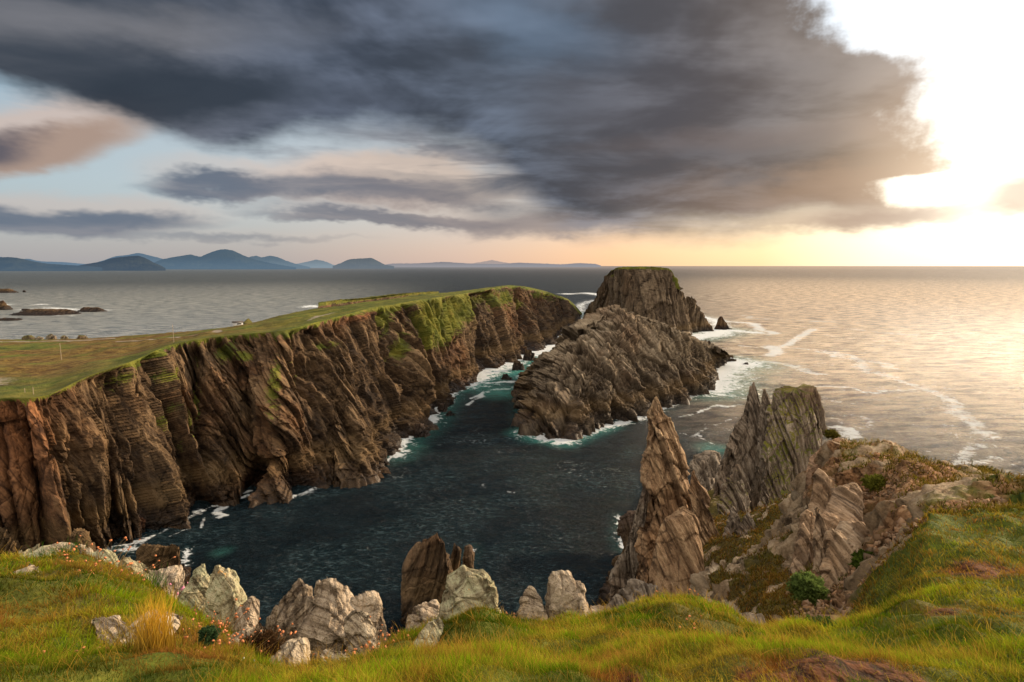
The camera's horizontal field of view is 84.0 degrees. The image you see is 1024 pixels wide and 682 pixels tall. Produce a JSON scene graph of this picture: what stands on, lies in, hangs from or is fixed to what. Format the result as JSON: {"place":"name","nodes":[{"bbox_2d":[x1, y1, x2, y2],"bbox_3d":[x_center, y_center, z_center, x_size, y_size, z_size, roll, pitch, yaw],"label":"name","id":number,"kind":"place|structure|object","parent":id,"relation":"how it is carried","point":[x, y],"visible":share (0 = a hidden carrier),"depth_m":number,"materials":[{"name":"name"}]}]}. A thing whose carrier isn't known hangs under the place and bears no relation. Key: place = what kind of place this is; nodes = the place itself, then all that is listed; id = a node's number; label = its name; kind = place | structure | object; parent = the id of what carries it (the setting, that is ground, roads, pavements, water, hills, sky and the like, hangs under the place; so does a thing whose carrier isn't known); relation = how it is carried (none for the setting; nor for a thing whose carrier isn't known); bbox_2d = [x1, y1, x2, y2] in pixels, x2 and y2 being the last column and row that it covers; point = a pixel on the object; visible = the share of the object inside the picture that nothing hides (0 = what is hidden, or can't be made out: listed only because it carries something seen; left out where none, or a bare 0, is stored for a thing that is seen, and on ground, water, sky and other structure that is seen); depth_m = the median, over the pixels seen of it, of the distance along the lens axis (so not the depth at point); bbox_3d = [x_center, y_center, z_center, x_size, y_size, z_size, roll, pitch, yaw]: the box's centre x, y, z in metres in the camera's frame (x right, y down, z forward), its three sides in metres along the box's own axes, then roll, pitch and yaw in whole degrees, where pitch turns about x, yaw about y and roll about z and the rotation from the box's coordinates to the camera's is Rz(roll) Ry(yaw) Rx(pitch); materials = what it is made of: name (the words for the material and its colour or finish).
{"place":"outdoors","nodes":[
{"label":"outdoors","id":0,"kind":"place"},
{"bbox_2d":[0,257,102,270],"bbox_3d":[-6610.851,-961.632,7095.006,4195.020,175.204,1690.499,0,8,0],"label":"mountains","id":1,"kind":"structure","parent":0,"point":[11,264],"depth_m":6757.49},
{"bbox_2d":[25,253,161,265],"bbox_3d":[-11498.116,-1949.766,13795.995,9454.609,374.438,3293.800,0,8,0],"label":"mountains","id":2,"kind":"structure","parent":0,"point":[152,258],"depth_m":13817.60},
{"bbox_2d":[80,256,165,270],"bbox_3d":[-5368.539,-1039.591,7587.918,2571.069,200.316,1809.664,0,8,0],"label":"mountains","id":3,"kind":"structure","parent":0,"point":[133,263],"depth_m":7266.66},
{"bbox_2d":[154,249,295,268],"bbox_3d":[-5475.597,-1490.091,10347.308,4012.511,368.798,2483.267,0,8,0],"label":"mountains","id":4,"kind":"structure","parent":0,"point":[224,259],"depth_m":9915.93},
{"bbox_2d":[249,256,309,268],"bbox_3d":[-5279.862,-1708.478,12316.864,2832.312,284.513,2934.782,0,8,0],"label":"mountains","id":5,"kind":"structure","parent":0,"point":[274,260],"depth_m":12082.30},
{"bbox_2d":[299,260,333,267],"bbox_3d":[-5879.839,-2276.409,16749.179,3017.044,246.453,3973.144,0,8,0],"label":"mountains","id":6,"kind":"structure","parent":0,"point":[317,264],"depth_m":16045.88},
{"bbox_2d":[472,260,506,263],"bbox_3d":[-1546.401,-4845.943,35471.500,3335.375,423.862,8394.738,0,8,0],"label":"coast","id":7,"kind":"structure","parent":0,"point":[491,262],"depth_m":34883.24},
{"bbox_2d":[386,262,600,266],"bbox_3d":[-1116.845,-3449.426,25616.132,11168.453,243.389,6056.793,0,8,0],"label":"coast","id":8,"kind":"structure","parent":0,"point":[442,264],"depth_m":24475.15},
{"bbox_2d":[0,266,1023,644],"bbox_3d":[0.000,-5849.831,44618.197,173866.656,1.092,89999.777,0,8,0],"label":"sea","id":9,"kind":"structure","parent":0,"point":[926,362],"depth_m":251.65,"materials":[{"name":"liquid"}]},
{"bbox_2d":[0,300,12,309],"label":"reef","id":10,"kind":"object","parent":9,"relation":"in","point":[4,305],"visible":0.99,"depth_m":778.74},
{"bbox_2d":[0,288,18,292],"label":"reef","id":11,"kind":"object","parent":9,"relation":"in","point":[7,290],"visible":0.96,"depth_m":1268.76},
{"bbox_2d":[0,318,22,320],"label":"reef","id":12,"kind":"object","parent":9,"relation":"in","point":[9,319],"visible":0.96,"depth_m":628.41},
{"bbox_2d":[10,309,81,315],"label":"reef","id":13,"kind":"object","parent":9,"relation":"in","point":[40,312],"visible":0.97,"depth_m":701.26},
{"bbox_2d":[77,307,106,311],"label":"reef","id":14,"kind":"object","parent":9,"relation":"in","point":[90,309],"visible":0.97,"depth_m":747.71},
{"bbox_2d":[136,543,190,585],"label":"sea rock","id":15,"kind":"object","parent":9,"relation":"in","point":[146,554],"visible":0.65,"depth_m":106.15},
{"bbox_2d":[0,285,581,548],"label":"headland","id":16,"kind":"structure","parent":9,"relation":"in","point":[104,440],"depth_m":160.47,"materials":[{"name":"stone"}]},
{"bbox_2d":[21,335,34,339],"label":"outcrop","id":17,"kind":"object","parent":16,"relation":"on","point":[28,337],"visible":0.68,"depth_m":289.08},
{"bbox_2d":[45,334,56,339],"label":"outcrop","id":18,"kind":"object","parent":16,"relation":"on","point":[50,336],"visible":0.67,"depth_m":287.39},
{"bbox_2d":[76,335,87,338],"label":"outcrop","id":19,"kind":"object","parent":16,"relation":"on","point":[81,336],"visible":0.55,"depth_m":283.14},
{"bbox_2d":[232,318,252,325],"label":"white hut","id":20,"kind":"object","parent":16,"relation":"on","point":[246,321],"visible":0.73,"depth_m":261.43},
{"bbox_2d":[318,291,438,307],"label":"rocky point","id":21,"kind":"structure","parent":16,"relation":"attached to","point":[331,303],"depth_m":537.49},
{"bbox_2d":[333,258,393,268],"bbox_3d":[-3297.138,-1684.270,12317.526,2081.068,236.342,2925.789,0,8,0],"label":"island","id":22,"kind":"structure","parent":9,"relation":"in","point":[365,263],"depth_m":11778.56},
{"bbox_2d":[413,423,430,437],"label":"shore boulder","id":23,"kind":"object","parent":9,"relation":"in","point":[419,431],"visible":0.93,"depth_m":201.88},
{"bbox_2d":[400,533,452,625],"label":"sea rock","id":24,"kind":"object","parent":9,"relation":"in","point":[427,569],"visible":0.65,"depth_m":93.21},
{"bbox_2d":[437,403,447,412],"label":"shore boulder","id":25,"kind":"object","parent":9,"relation":"in","point":[442,407],"visible":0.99,"depth_m":235.25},
{"bbox_2d":[446,411,455,415],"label":"shore boulder","id":26,"kind":"object","parent":9,"relation":"in","point":[449,413],"visible":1,"depth_m":229.16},
{"bbox_2d":[450,543,461,570],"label":"sea rock","id":27,"kind":"object","parent":9,"relation":"in","point":[455,558],"visible":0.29,"depth_m":98.91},
{"bbox_2d":[462,544,474,568],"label":"sea rock","id":28,"kind":"object","parent":9,"relation":"in","point":[468,557],"visible":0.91,"depth_m":102.32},
{"bbox_2d":[501,374,511,379],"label":"shore boulder","id":29,"kind":"object","parent":9,"relation":"in","point":[505,377],"visible":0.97,"depth_m":301.84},
{"bbox_2d":[512,361,524,369],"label":"shore boulder","id":30,"kind":"object","parent":9,"relation":"in","point":[517,365],"visible":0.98,"depth_m":328.95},
{"bbox_2d":[523,350,534,360],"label":"shore boulder","id":31,"kind":"object","parent":9,"relation":"in","point":[529,355],"visible":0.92,"depth_m":362.42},
{"bbox_2d":[511,304,735,439],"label":"rocky islet","id":32,"kind":"object","parent":9,"relation":"in","point":[588,374],"visible":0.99,"depth_m":245.00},
{"bbox_2d":[584,266,698,334],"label":"sea stack","id":33,"kind":"object","parent":9,"relation":"in","point":[654,293],"visible":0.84,"depth_m":508.87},
{"bbox_2d":[686,296,713,331],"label":"sea stack","id":34,"kind":"object","parent":9,"relation":"in","point":[702,324],"visible":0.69,"depth_m":524.05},
{"bbox_2d":[714,316,731,329],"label":"sea rock","id":35,"kind":"object","parent":9,"relation":"in","point":[721,324],"visible":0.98,"depth_m":538.48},
{"bbox_2d":[0,440,1023,681],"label":"ground","id":36,"kind":"structure","parent":0,"point":[877,512],"depth_m":7.57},
{"bbox_2d":[0,526,30,556],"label":"rock","id":37,"kind":"object","parent":36,"relation":"on","point":[8,543],"visible":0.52,"depth_m":108.52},
{"bbox_2d":[10,564,40,574],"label":"boulder","id":38,"kind":"object","parent":36,"relation":"on","point":[28,568],"visible":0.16,"depth_m":7.00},
{"bbox_2d":[18,543,49,557],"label":"boulder","id":39,"kind":"object","parent":36,"relation":"on","point":[36,548],"visible":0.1,"depth_m":8.86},
{"bbox_2d":[27,537,89,557],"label":"clump","id":40,"kind":"object","parent":36,"relation":"on","point":[61,549],"visible":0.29,"depth_m":8.38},
{"bbox_2d":[38,542,92,556],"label":"boulder","id":41,"kind":"object","parent":36,"relation":"on","point":[60,544],"visible":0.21,"depth_m":8.71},
{"bbox_2d":[46,634,93,653],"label":"bright grass tuft","id":42,"kind":"object","parent":36,"relation":"on","point":[72,646],"visible":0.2,"depth_m":5.11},
{"bbox_2d":[70,528,96,551],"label":"boulder","id":43,"kind":"object","parent":36,"relation":"on","point":[75,537],"visible":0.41,"depth_m":111.52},
{"bbox_2d":[87,549,117,566],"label":"boulder","id":44,"kind":"object","parent":36,"relation":"on","point":[108,552],"visible":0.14,"depth_m":8.64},
{"bbox_2d":[51,535,156,565],"bbox_3d":[-5.635,2.967,7.694,1.583,0.224,1.171,0,8,0],"label":"thrift clump","id":45,"kind":"object","parent":36,"relation":"on","point":[110,540],"visible":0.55,"depth_m":7.96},
{"bbox_2d":[91,615,126,644],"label":"boulder","id":46,"kind":"object","parent":36,"relation":"on","point":[104,626],"visible":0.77,"depth_m":5.62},
{"bbox_2d":[78,546,175,580],"bbox_3d":[-4.932,2.839,6.948,1.030,0.178,1.039,3,8,21],"label":"thrift clump","id":47,"kind":"object","parent":36,"relation":"on","point":[129,563],"visible":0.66,"depth_m":7.12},
{"bbox_2d":[95,601,173,655],"bbox_3d":[-2.601,2.018,3.961,0.438,0.384,0.478,0,8,0],"label":"dry grass tuft","id":48,"kind":"object","parent":36,"relation":"on","point":[137,641],"visible":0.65,"depth_m":3.94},
{"bbox_2d":[118,555,153,579],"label":"boulder","id":49,"kind":"object","parent":36,"relation":"on","point":[140,567],"visible":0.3,"depth_m":8.20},
{"bbox_2d":[118,609,158,643],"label":"boulder","id":50,"kind":"object","parent":36,"relation":"on","point":[127,634],"visible":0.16,"depth_m":5.59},
{"bbox_2d":[119,560,159,582],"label":"thrift clump","id":51,"kind":"object","parent":36,"relation":"on","point":[136,571],"visible":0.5,"depth_m":7.81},
{"bbox_2d":[117,586,184,652],"bbox_3d":[-2.585,2.022,4.061,0.394,0.541,0.478,-6,10,-39],"label":"dry grass tuft","id":52,"kind":"object","parent":36,"relation":"on","point":[160,640],"visible":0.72,"depth_m":4.04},
{"bbox_2d":[134,564,178,589],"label":"clump","id":53,"kind":"object","parent":36,"relation":"on","point":[155,581],"visible":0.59,"depth_m":7.62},
{"bbox_2d":[147,612,182,637],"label":"boulder","id":54,"kind":"object","parent":36,"relation":"on","point":[176,622],"visible":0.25,"depth_m":5.66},
{"bbox_2d":[149,565,184,597],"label":"boulder","id":55,"kind":"object","parent":36,"relation":"on","point":[174,576],"visible":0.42,"depth_m":7.77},
{"bbox_2d":[178,564,209,616],"bbox_3d":[-4.022,3.345,7.223,0.551,0.822,0.594,0,8,0],"label":"boulder","id":56,"kind":"object","parent":36,"relation":"on","point":[195,588],"visible":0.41,"depth_m":7.21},
{"bbox_2d":[196,624,221,646],"bbox_3d":[-2.941,2.853,5.503,0.228,0.201,0.254,0,8,0],"label":"moss cushion","id":57,"kind":"object","parent":36,"relation":"on","point":[211,632],"visible":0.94,"depth_m":5.46,"materials":[{"name":"green plant"}]},
{"bbox_2d":[182,618,247,645],"bbox_3d":[-3.088,2.991,5.652,0.716,0.160,0.566,5,9,35],"label":"thrift clump","id":58,"kind":"object","parent":36,"relation":"on","point":[220,633],"visible":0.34,"depth_m":5.75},
{"bbox_2d":[194,598,254,634],"bbox_3d":[-3.329,3.139,6.183,0.916,0.177,0.890,-5,9,-32],"label":"thrift clump","id":59,"kind":"object","parent":36,"relation":"on","point":[227,618],"visible":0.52,"depth_m":6.33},
{"bbox_2d":[203,564,246,629],"bbox_3d":[-3.514,3.476,7.001,0.751,1.266,0.638,5,9,35],"label":"boulder","id":60,"kind":"object","parent":36,"relation":"on","point":[224,590],"visible":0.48,"depth_m":6.98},
{"bbox_2d":[198,618,291,654],"bbox_3d":[-2.584,2.802,5.209,0.840,0.161,0.751,3,8,23],"label":"thrift clump","id":61,"kind":"object","parent":36,"relation":"on","point":[240,637],"visible":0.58,"depth_m":5.29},
{"bbox_2d":[232,596,259,633],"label":"boulder","id":62,"kind":"object","parent":36,"relation":"on","point":[252,603],"visible":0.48,"depth_m":6.76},
{"bbox_2d":[230,625,265,645],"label":"boulder","id":63,"kind":"object","parent":36,"relation":"on","point":[247,630],"visible":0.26,"depth_m":5.93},
{"bbox_2d":[238,622,285,658],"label":"shrub","id":64,"kind":"object","parent":36,"relation":"on","point":[261,637],"visible":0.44,"depth_m":5.57,"materials":[{"name":"brown plant"}]},
{"bbox_2d":[243,623,296,642],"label":"thrift clump","id":65,"kind":"object","parent":36,"relation":"on","point":[282,631],"visible":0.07,"depth_m":6.16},
{"bbox_2d":[264,578,313,643],"bbox_3d":[-2.856,3.797,7.398,0.698,1.181,0.634,-5,9,-35],"label":"boulder","id":66,"kind":"object","parent":36,"relation":"on","point":[294,606],"visible":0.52,"depth_m":7.34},
{"bbox_2d":[269,637,310,666],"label":"boulder","id":67,"kind":"object","parent":36,"relation":"on","point":[292,648],"visible":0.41,"depth_m":5.33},
{"bbox_2d":[293,578,359,658],"bbox_3d":[-2.259,3.680,7.184,0.835,1.216,0.759,2,8,16],"label":"boulder","id":68,"kind":"object","parent":36,"relation":"on","point":[321,627],"visible":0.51,"depth_m":7.05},
{"bbox_2d":[320,649,349,661],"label":"boulder","id":69,"kind":"object","parent":36,"relation":"on","point":[333,653],"visible":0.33,"depth_m":4.85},
{"bbox_2d":[344,610,379,655],"bbox_3d":[-1.751,3.512,6.606,0.470,0.561,0.469,0,8,0],"label":"boulder","id":70,"kind":"object","parent":36,"relation":"on","point":[360,626],"visible":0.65,"depth_m":6.61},
{"bbox_2d":[345,638,386,656],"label":"thrift clump","id":71,"kind":"object","parent":36,"relation":"on","point":[369,642],"visible":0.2,"depth_m":5.80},
{"bbox_2d":[351,590,387,643],"bbox_3d":[-1.890,3.683,7.317,0.622,0.849,0.565,0,8,0],"label":"boulder","id":72,"kind":"object","parent":36,"relation":"on","point":[370,603],"visible":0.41,"depth_m":7.31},
{"bbox_2d":[355,616,408,651],"bbox_3d":[-1.600,3.538,6.594,0.936,0.171,0.666,6,9,37],"label":"thrift clump","id":73,"kind":"object","parent":36,"relation":"on","point":[388,635],"visible":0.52,"depth_m":6.71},
{"bbox_2d":[405,599,440,630],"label":"boulder","id":74,"kind":"object","parent":36,"relation":"on","point":[424,611],"visible":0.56,"depth_m":7.80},
{"bbox_2d":[413,617,443,650],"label":"boulder","id":75,"kind":"object","parent":36,"relation":"on","point":[437,629],"visible":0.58,"depth_m":6.05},
{"bbox_2d":[437,565,500,620],"bbox_3d":[-0.560,3.583,7.379,0.960,1.037,0.886,0,8,0],"label":"boulder","id":76,"kind":"object","parent":36,"relation":"on","point":[466,586],"visible":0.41,"depth_m":7.36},
{"bbox_2d":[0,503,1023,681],"bbox_3d":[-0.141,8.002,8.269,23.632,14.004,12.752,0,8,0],"label":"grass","id":77,"kind":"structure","parent":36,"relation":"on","point":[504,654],"depth_m":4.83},
{"bbox_2d":[516,586,547,620],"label":"boulder","id":78,"kind":"object","parent":36,"relation":"on","point":[530,602],"visible":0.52,"depth_m":7.96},
{"bbox_2d":[544,570,588,620],"bbox_3d":[0.817,3.761,8.035,0.715,0.916,0.574,6,9,36],"label":"boulder","id":79,"kind":"object","parent":36,"relation":"on","point":[563,587],"visible":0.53,"depth_m":7.95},
{"bbox_2d":[589,604,611,613],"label":"boulder","id":80,"kind":"object","parent":36,"relation":"on","point":[595,609],"visible":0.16,"depth_m":8.21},
{"bbox_2d":[596,510,635,605],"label":"rock pinnacle","id":81,"kind":"object","parent":36,"relation":"on","point":[625,524],"visible":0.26,"depth_m":108.18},
{"bbox_2d":[608,487,649,601],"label":"rock pinnacle","id":82,"kind":"object","parent":36,"relation":"on","point":[624,569],"visible":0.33,"depth_m":74.77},
{"bbox_2d":[608,579,657,608],"bbox_3d":[6.126,13.476,28.375,2.756,1.436,3.966,6,10,39],"label":"rock pinnacle","id":83,"kind":"object","parent":36,"relation":"on","point":[630,589],"visible":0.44,"depth_m":29.25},
{"bbox_2d":[634,396,691,583],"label":"rock pinnacle","id":84,"kind":"object","parent":36,"relation":"on","point":[664,473],"visible":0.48,"depth_m":70.00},
{"bbox_2d":[649,506,704,596],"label":"rock pinnacle","id":85,"kind":"object","parent":36,"relation":"on","point":[678,558],"visible":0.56,"depth_m":52.53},
{"bbox_2d":[679,615,716,628],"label":"thrift clump","id":86,"kind":"object","parent":36,"relation":"on","point":[693,624],"visible":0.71,"depth_m":6.01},
{"bbox_2d":[688,470,719,545],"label":"rock pinnacle","id":87,"kind":"object","parent":36,"relation":"on","point":[700,499],"visible":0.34,"depth_m":63.87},
{"bbox_2d":[688,450,720,490],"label":"shore rocks","id":88,"kind":"object","parent":36,"relation":"on","point":[704,465],"visible":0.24,"depth_m":134.87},
{"bbox_2d":[699,595,711,602],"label":"boulder","id":89,"kind":"object","parent":36,"relation":"on","point":[708,600],"visible":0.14,"depth_m":9.28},
{"bbox_2d":[722,506,740,539],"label":"gully slab","id":90,"kind":"structure","parent":36,"relation":"on","point":[733,521],"depth_m":60.30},
{"bbox_2d":[716,464,750,515],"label":"rock stack","id":91,"kind":"object","parent":36,"relation":"on","point":[735,490],"visible":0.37,"depth_m":77.46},
{"bbox_2d":[713,386,761,512],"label":"rock stack","id":92,"kind":"object","parent":36,"relation":"on","point":[741,448],"visible":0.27,"depth_m":98.69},
{"bbox_2d":[747,382,760,439],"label":"rock stack","id":93,"kind":"object","parent":92,"relation":"on","point":[754,408],"visible":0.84,"depth_m":101.05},
{"bbox_2d":[756,389,770,466],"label":"rock stack","id":94,"kind":"object","parent":92,"relation":"on","point":[762,425],"visible":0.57,"depth_m":97.40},
{"bbox_2d":[734,512,756,536],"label":"gully slab","id":95,"kind":"structure","parent":36,"relation":"on","point":[746,524],"depth_m":57.02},
{"bbox_2d":[739,611,765,624],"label":"hollow rock","id":96,"kind":"object","parent":36,"relation":"on","point":[753,615],"visible":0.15,"depth_m":9.73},
{"bbox_2d":[757,482,769,508],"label":"gully slab","id":97,"kind":"structure","parent":36,"relation":"on","point":[764,496],"depth_m":71.16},
{"bbox_2d":[775,486,787,501],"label":"gully slab","id":98,"kind":"structure","parent":36,"relation":"on","point":[783,491],"depth_m":61.43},
{"bbox_2d":[760,384,826,505],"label":"rock stack","id":99,"kind":"object","parent":36,"relation":"on","point":[796,425],"visible":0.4,"depth_m":91.38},
{"bbox_2d":[788,509,815,577],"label":"wall slab","id":100,"kind":"structure","parent":36,"relation":"on","point":[803,550],"depth_m":17.39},
{"bbox_2d":[785,570,829,606],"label":"round cushion plant","id":101,"kind":"object","parent":36,"relation":"on","point":[808,586],"visible":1,"depth_m":10.86,"materials":[{"name":"green plant"}]},
{"bbox_2d":[812,507,826,571],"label":"wall slab","id":102,"kind":"structure","parent":36,"relation":"on","point":[820,529],"depth_m":16.23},
{"bbox_2d":[807,468,835,517],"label":"wall slab","id":103,"kind":"structure","parent":36,"relation":"on","point":[823,485],"depth_m":22.39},
{"bbox_2d":[805,614,838,627],"bbox_3d":[3.412,3.196,6.188,0.475,0.350,0.501,0,8,0],"label":"moss cushion","id":104,"kind":"object","parent":36,"relation":"on","point":[820,620],"visible":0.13,"depth_m":6.28,"materials":[{"name":"green plant"}]},
{"bbox_2d":[803,437,845,498],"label":"wall slab","id":105,"kind":"structure","parent":36,"relation":"on","point":[812,466],"depth_m":33.78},
{"bbox_2d":[822,429,840,439],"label":"moss cushion","id":106,"kind":"object","parent":36,"relation":"on","point":[832,433],"visible":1,"depth_m":41.75,"materials":[{"name":"green plant"}]},
{"bbox_2d":[819,528,856,591],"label":"wall slab","id":107,"kind":"structure","parent":36,"relation":"on","point":[838,548],"depth_m":14.83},
{"bbox_2d":[827,590,853,614],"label":"hollow rock","id":108,"kind":"object","parent":36,"relation":"on","point":[838,599],"visible":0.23,"depth_m":10.77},
{"bbox_2d":[821,482,864,530],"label":"wall slab","id":109,"kind":"structure","parent":36,"relation":"on","point":[845,503],"depth_m":19.01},
{"bbox_2d":[836,520,868,551],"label":"wall slab","id":110,"kind":"structure","parent":36,"relation":"on","point":[850,530],"depth_m":15.95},
{"bbox_2d":[847,548,874,568],"bbox_3d":[8.844,5.520,14.208,0.896,0.693,0.819,-5,9,-33],"label":"moss cushion","id":111,"kind":"object","parent":36,"relation":"on","point":[857,559],"visible":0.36,"depth_m":14.13,"materials":[{"name":"green plant"}]},
{"bbox_2d":[702,437,1023,623],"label":"scrub","id":112,"kind":"object","parent":36,"relation":"on","point":[768,575],"visible":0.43,"depth_m":19.58,"materials":[{"name":"green plant"}]},
{"bbox_2d":[859,472,888,491],"bbox_3d":[13.423,5.267,21.007,1.079,0.729,1.072,0,8,0],"label":"moss cushion","id":113,"kind":"object","parent":36,"relation":"on","point":[870,482],"visible":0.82,"depth_m":20.85,"materials":[{"name":"green plant"}]},
{"bbox_2d":[892,490,907,497],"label":"promontory rock","id":114,"kind":"object","parent":36,"relation":"on","point":[896,495],"visible":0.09,"depth_m":17.49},
{"bbox_2d":[783,439,1023,621],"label":"rubble","id":115,"kind":"object","parent":36,"relation":"on","point":[889,535],"visible":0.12,"depth_m":14.04,"materials":[{"name":"stone"}]},
{"bbox_2d":[969,464,998,473],"bbox_3d":[21.527,6.322,25.968,1.700,1.292,1.816,6,9,36],"label":"moss cushion","id":116,"kind":"object","parent":36,"relation":"on","point":[993,470],"visible":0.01,"depth_m":26.01,"materials":[{"name":"green plant"}]},
{"bbox_2d":[0,0,1023,265],"label":"sky","id":117,"kind":"structure","parent":0,"point":[334,132],"materials":[{"name":"grey"}]}
]}

